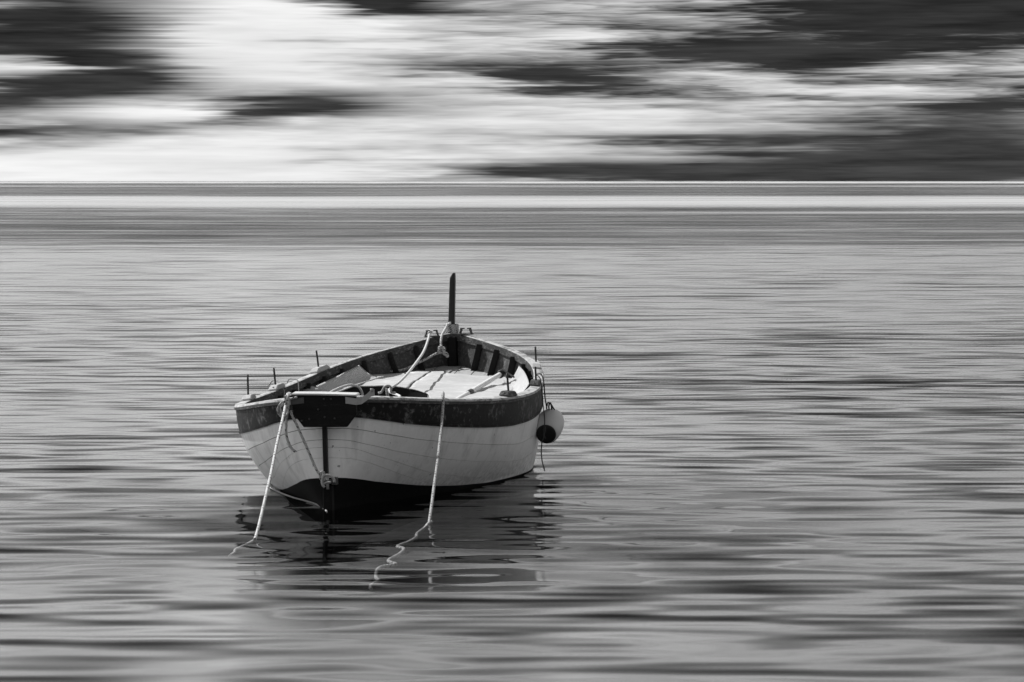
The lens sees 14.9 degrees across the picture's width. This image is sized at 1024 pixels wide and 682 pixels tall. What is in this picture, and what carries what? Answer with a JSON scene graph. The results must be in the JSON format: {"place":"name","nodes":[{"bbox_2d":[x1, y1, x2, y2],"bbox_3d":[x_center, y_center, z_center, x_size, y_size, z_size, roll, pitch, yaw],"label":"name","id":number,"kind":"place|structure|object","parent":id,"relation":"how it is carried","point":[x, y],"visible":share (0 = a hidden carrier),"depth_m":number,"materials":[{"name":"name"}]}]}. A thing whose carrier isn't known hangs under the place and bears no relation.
{"place":"outdoors","nodes":[
{"label":"outdoors","id":0,"kind":"place"},
{"bbox_2d":[0,181,1023,681],"bbox_3d":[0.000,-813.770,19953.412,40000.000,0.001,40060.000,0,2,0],"label":"sea","id":1,"kind":"structure","parent":0,"point":[226,277],"depth_m":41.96,"materials":[{"name":"liquid"}]},
{"bbox_2d":[234,273,543,560],"bbox_3d":[-0.842,0.441,28.328,2.084,1.718,6.433,-2,2,7],"label":"rowing boat","id":2,"kind":"object","parent":1,"relation":"on","point":[373,450],"visible":0.94,"depth_m":26.16,"materials":[{"name":"paint"}]},
{"bbox_2d":[229,392,291,556],"bbox_3d":[-1.501,0.792,24.103,0.102,0.824,2.629,0,2,4],"label":"mooring rope","id":3,"kind":"object","parent":2,"relation":"attached to","point":[267,486],"visible":1,"depth_m":24.00,"materials":[{"name":"white fabric"}]},
{"bbox_2d":[270,487,327,511],"bbox_3d":[-1.416,1.055,26.137,0.058,0.011,2.024,-1,2,-14],"label":"slack cord","id":4,"kind":"object","parent":3,"relation":"attached to","point":[296,498],"visible":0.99,"depth_m":26.18,"materials":[{"name":"grey fabric"}]},
{"bbox_2d":[277,392,296,452],"bbox_3d":[-1.462,0.525,25.213,0.130,0.379,0.195,-1,2,-16],"label":"hanging rope","id":5,"kind":"object","parent":2,"relation":"hanging from","point":[286,400],"visible":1,"depth_m":25.13,"materials":[{"name":"white fabric"}]},
{"bbox_2d":[303,386,320,390],"bbox_3d":[-1.528,0.380,29.681,0.184,0.074,0.164,-2,2,7],"label":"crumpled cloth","id":6,"kind":"object","parent":2,"relation":"on","point":[312,388],"visible":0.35,"depth_m":29.64,"materials":[{"name":"grey fabric"}]},
{"bbox_2d":[290,410,335,487],"bbox_3d":[-1.275,0.693,25.158,0.279,0.507,0.052,-2,2,7],"label":"rudder rope","id":7,"kind":"object","parent":2,"relation":"attached to","point":[322,478],"visible":1,"depth_m":25.15,"materials":[{"name":"fabric"}]},
{"bbox_2d":[329,384,363,395],"bbox_3d":[-1.131,0.468,26.105,0.040,0.344,1.287,0,2,11],"label":"loose rope","id":8,"kind":"object","parent":2,"relation":"attached to","point":[347,385],"visible":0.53,"depth_m":26.30,"materials":[{"name":"white fabric"}]},
{"bbox_2d":[316,365,428,391],"bbox_3d":[-1.036,0.291,30.273,0.574,0.193,1.385,1,2,14],"label":"floor mat","id":9,"kind":"object","parent":2,"relation":"on","point":[359,375],"visible":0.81,"depth_m":30.32,"materials":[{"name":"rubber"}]},
{"bbox_2d":[369,392,444,584],"bbox_3d":[-0.598,0.836,23.589,0.101,0.795,5.278,0,2,4],"label":"mooring rope","id":10,"kind":"object","parent":2,"relation":"attached to","point":[402,548],"visible":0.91,"depth_m":24.39,"materials":[{"name":"white fabric"}]},
{"bbox_2d":[385,330,432,396],"bbox_3d":[-0.824,0.210,28.416,0.210,0.364,5.889,0,2,2],"label":"long rope","id":11,"kind":"object","parent":2,"relation":"hanging from","point":[387,390],"visible":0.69,"depth_m":29.82,"materials":[{"name":"white fabric"}]},
{"bbox_2d":[390,322,458,371],"bbox_3d":[-0.731,0.059,31.064,0.275,0.400,1.059,2,3,41],"label":"bow rope","id":12,"kind":"object","parent":2,"relation":"attached to","point":[450,327],"visible":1,"depth_m":31.16,"materials":[{"name":"white fabric"}]},
{"bbox_2d":[409,366,528,397],"bbox_3d":[-0.275,0.322,30.040,1.007,0.228,1.580,-2,2,7],"label":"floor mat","id":13,"kind":"object","parent":2,"relation":"on","point":[434,384],"visible":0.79,"depth_m":30.07,"materials":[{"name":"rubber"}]},
{"bbox_2d":[456,369,514,397],"bbox_3d":[-0.311,0.414,29.514,0.183,0.342,1.636,1,3,21],"label":"oar","id":14,"kind":"object","parent":13,"relation":"on","point":[500,373],"visible":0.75,"depth_m":29.97,"materials":[{"name":"white wood"}]},
{"bbox_2d":[537,375,545,470],"bbox_3d":[0.215,0.590,28.339,0.054,0.667,0.540,0,2,-4],"label":"tie cord","id":15,"kind":"object","parent":2,"relation":"attached to","point":[544,428],"visible":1,"depth_m":28.14,"materials":[{"name":"grey fabric"}]},
{"bbox_2d":[537,373,554,409],"bbox_3d":[0.242,0.382,28.824,0.051,0.267,0.569,0,2,-9],"label":"tie cord","id":16,"kind":"object","parent":2,"relation":"attached to","point":[544,392],"visible":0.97,"depth_m":28.94,"materials":[{"name":"grey fabric"}]},
{"bbox_2d":[536,402,563,443],"bbox_3d":[0.272,0.593,28.552,0.202,0.294,0.357,-2,2,7],"label":"fender","id":17,"kind":"object","parent":16,"relation":"hanging from","point":[554,422],"visible":0.99,"depth_m":28.42,"materials":[{"name":"grey plastic"}]},
{"bbox_2d":[0,0,1023,180],"label":"sky","id":18,"kind":"structure","parent":0,"point":[91,90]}
]}

